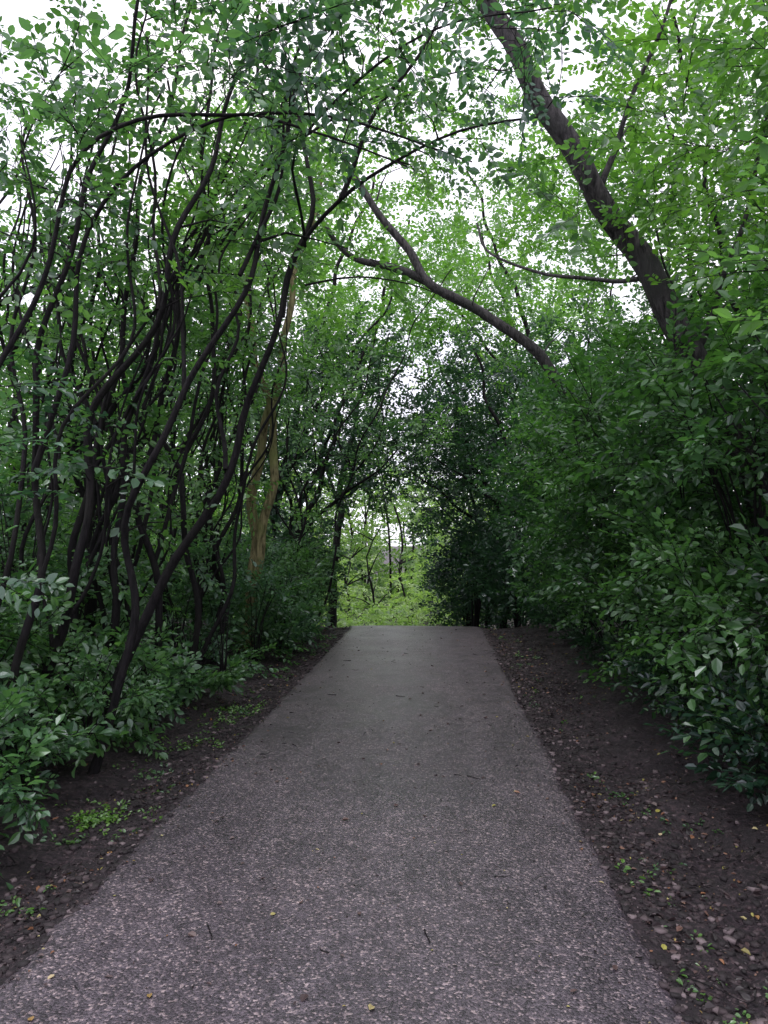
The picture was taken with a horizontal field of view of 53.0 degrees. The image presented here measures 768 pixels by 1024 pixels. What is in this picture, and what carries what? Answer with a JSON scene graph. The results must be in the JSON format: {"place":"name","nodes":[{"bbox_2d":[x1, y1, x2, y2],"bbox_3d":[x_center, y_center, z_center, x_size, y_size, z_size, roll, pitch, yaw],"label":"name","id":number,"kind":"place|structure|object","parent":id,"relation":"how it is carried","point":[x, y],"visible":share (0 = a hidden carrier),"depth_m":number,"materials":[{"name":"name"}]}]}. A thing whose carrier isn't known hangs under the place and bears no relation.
{"place":"outdoors","nodes":[
{"label":"outdoors","id":0,"kind":"place"},
{"bbox_2d":[0,625,691,1023],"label":"asphalt path","id":1,"kind":"structure","parent":0,"point":[524,957],"depth_m":3.64,"materials":[{"name":"grey asphalt"}]},
{"bbox_2d":[0,546,767,1023],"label":"ground","id":2,"kind":"structure","parent":0,"point":[628,720],"depth_m":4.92,"materials":[{"name":"soil"}]},
{"bbox_2d":[0,75,230,627],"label":"buckthorn tree","id":3,"kind":"object","parent":2,"relation":"on","point":[101,369],"visible":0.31,"depth_m":8.57,"materials":[{"name":"green plant"}]},
{"bbox_2d":[0,42,304,634],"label":"woodland trees","id":4,"kind":"object","parent":2,"relation":"on","point":[71,490],"visible":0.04,"depth_m":13.90,"materials":[{"name":"green plant"}]},
{"bbox_2d":[0,0,320,724],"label":"buckthorn tree","id":5,"kind":"object","parent":2,"relation":"on","point":[41,28],"visible":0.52,"depth_m":6.43,"materials":[{"name":"green plant"}]},
{"bbox_2d":[0,388,349,890],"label":"undergrowth","id":6,"kind":"object","parent":2,"relation":"on","point":[279,607],"visible":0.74,"depth_m":6.75,"materials":[{"name":"green plant"}]},
{"bbox_2d":[0,210,368,637],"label":"buckthorn tree","id":7,"kind":"object","parent":2,"relation":"on","point":[313,335],"visible":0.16,"depth_m":11.54,"materials":[{"name":"green plant"}]},
{"bbox_2d":[21,11,349,691],"bbox_3d":[-2.041,-1.717,8.256,3.185,7.378,2.360,-1,-2,21],"label":"buckthorn tree","id":8,"kind":"object","parent":2,"relation":"on","point":[197,602],"visible":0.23,"depth_m":8.17,"materials":[{"name":"green plant"}]},
{"bbox_2d":[0,0,406,776],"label":"buckthorn tree","id":9,"kind":"object","parent":2,"relation":"on","point":[344,8],"visible":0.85,"depth_m":5.11,"materials":[{"name":"green plant"}]},
{"bbox_2d":[65,125,354,645],"bbox_3d":[-2.313,-1.629,11.294,3.538,7.277,4.507,-2,-3,39],"label":"buckthorn tree","id":10,"kind":"object","parent":2,"relation":"on","point":[218,435],"visible":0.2,"depth_m":11.13,"materials":[{"name":"green plant"}]},
{"bbox_2d":[0,63,425,695],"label":"buckthorn tree","id":11,"kind":"object","parent":2,"relation":"on","point":[162,409],"visible":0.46,"depth_m":7.12,"materials":[{"name":"green plant"}]},
{"bbox_2d":[0,0,442,774],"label":"buckthorn tree","id":12,"kind":"object","parent":2,"relation":"on","point":[138,476],"visible":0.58,"depth_m":5.74,"materials":[{"name":"green plant"}]},
{"bbox_2d":[0,0,471,617],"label":"buckthorn tree","id":13,"kind":"object","parent":2,"relation":"on","point":[28,50],"visible":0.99,"depth_m":4.17,"materials":[{"name":"green plant"}]},
{"bbox_2d":[110,78,385,665],"bbox_3d":[-1.865,-1.639,10.235,3.588,7.304,3.228,-1,-2,27],"label":"buckthorn tree","id":14,"kind":"object","parent":2,"relation":"on","point":[244,390],"visible":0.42,"depth_m":9.89,"materials":[{"name":"green plant"}]},
{"bbox_2d":[112,295,459,624],"bbox_3d":[-2.312,-1.152,17.406,7.954,8.132,6.804,0,-2,4],"label":"buckthorn tree","id":15,"kind":"object","parent":2,"relation":"on","point":[351,434],"visible":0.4,"depth_m":16.38,"materials":[{"name":"green plant"}]},
{"bbox_2d":[139,52,441,651],"bbox_3d":[-1.593,-2.218,11.393,4.047,8.658,4.360,1,-2,-22],"label":"mossy tree","id":16,"kind":"object","parent":2,"relation":"on","point":[258,547],"visible":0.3,"depth_m":11.11,"materials":[{"name":"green plant"}]},
{"bbox_2d":[75,0,548,713],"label":"buckthorn tree","id":17,"kind":"object","parent":2,"relation":"on","point":[211,260],"visible":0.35,"depth_m":6.81,"materials":[{"name":"green plant"}]},
{"bbox_2d":[6,255,685,626],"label":"distant trees","id":18,"kind":"object","parent":2,"relation":"on","point":[398,593],"visible":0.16,"depth_m":36.94,"materials":[{"name":"green plant"}]},
{"bbox_2d":[231,164,491,548],"bbox_3d":[-0.620,-2.671,17.749,6.230,10.854,4.106,0,-2,4],"label":"canopy tree","id":19,"kind":"object","parent":2,"relation":"on","point":[457,218],"visible":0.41,"depth_m":17.37,"materials":[{"name":"green plant"}]},
{"bbox_2d":[192,263,534,620],"bbox_3d":[-0.343,-1.114,13.646,6.178,6.656,2.946,0,-2,4],"label":"buckthorn tree","id":20,"kind":"object","parent":2,"relation":"on","point":[299,515],"visible":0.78,"depth_m":13.52,"materials":[{"name":"green plant"}]},
{"bbox_2d":[92,0,635,747],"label":"buckthorn tree","id":21,"kind":"object","parent":2,"relation":"on","point":[522,14],"visible":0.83,"depth_m":4.90,"materials":[{"name":"green plant"}]},
{"bbox_2d":[0,627,767,1023],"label":"weeds","id":22,"kind":"object","parent":2,"relation":"on","point":[94,819],"visible":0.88,"depth_m":4.71,"materials":[{"name":"green plant"}]},
{"bbox_2d":[0,624,767,1023],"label":"fallen leaves","id":23,"kind":"object","parent":2,"relation":"on","point":[654,924],"depth_m":4.32,"materials":[{"name":"brown plant"}]},
{"bbox_2d":[292,213,493,626],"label":"canopy tree","id":24,"kind":"object","parent":2,"relation":"on","point":[341,515],"visible":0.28,"depth_m":22.04,"materials":[{"name":"green plant"}]},
{"bbox_2d":[225,0,718,524],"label":"leaning tree","id":25,"kind":"object","parent":2,"relation":"on","point":[501,324],"visible":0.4,"depth_m":12.48,"materials":[{"name":"green plant"}]},
{"bbox_2d":[359,309,606,628],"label":"buckthorn tree","id":26,"kind":"object","parent":2,"relation":"on","point":[458,466],"visible":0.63,"depth_m":17.73,"materials":[{"name":"green plant"}]},
{"bbox_2d":[202,472,767,811],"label":"shaded thicket","id":27,"kind":"object","parent":2,"relation":"on","point":[482,580],"visible":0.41,"depth_m":11.96,"materials":[{"name":"green plant"}]},
{"bbox_2d":[355,151,632,609],"bbox_3d":[2.700,-2.828,18.822,6.929,11.734,4.622,0,-2,4],"label":"canopy tree","id":28,"kind":"object","parent":2,"relation":"on","point":[520,305],"visible":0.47,"depth_m":18.66,"materials":[{"name":"green plant"}]},
{"bbox_2d":[388,220,607,620],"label":"canopy tree","id":29,"kind":"object","parent":2,"relation":"on","point":[578,315],"visible":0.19,"depth_m":23.73,"materials":[{"name":"green plant"}]},
{"bbox_2d":[423,288,667,613],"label":"buckthorn tree","id":30,"kind":"object","parent":2,"relation":"on","point":[584,334],"visible":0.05,"depth_m":18.42,"materials":[{"name":"green plant"}]},
{"bbox_2d":[396,0,767,550],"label":"leaning tree","id":31,"kind":"object","parent":2,"relation":"on","point":[638,252],"visible":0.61,"depth_m":6.84,"materials":[{"name":"green plant"}]},
{"bbox_2d":[465,175,767,770],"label":"thicket","id":32,"kind":"object","parent":2,"relation":"on","point":[666,485],"visible":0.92,"depth_m":6.58,"materials":[{"name":"green plant"}]},
{"bbox_2d":[510,0,767,448],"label":"buckthorn tree","id":33,"kind":"object","parent":2,"relation":"on","point":[613,174],"visible":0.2,"depth_m":8.56,"materials":[{"name":"green plant"}]},
{"bbox_2d":[511,8,767,393],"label":"buckthorn tree","id":34,"kind":"object","parent":2,"relation":"on","point":[597,247],"visible":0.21,"depth_m":10.36,"materials":[{"name":"green plant"}]},
{"bbox_2d":[557,137,767,614],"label":"woodland trees","id":35,"kind":"object","parent":2,"relation":"on","point":[613,300],"depth_m":17.72,"materials":[{"name":"green plant"}]},
{"bbox_2d":[558,0,767,337],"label":"buckthorn tree","id":36,"kind":"object","parent":2,"relation":"on","point":[679,178],"visible":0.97,"depth_m":5.22,"materials":[{"name":"green plant"}]},
{"bbox_2d":[0,0,767,545],"label":"sky","id":37,"kind":"structure","parent":0,"point":[10,10],"materials":[{"name":"white"}]}
]}

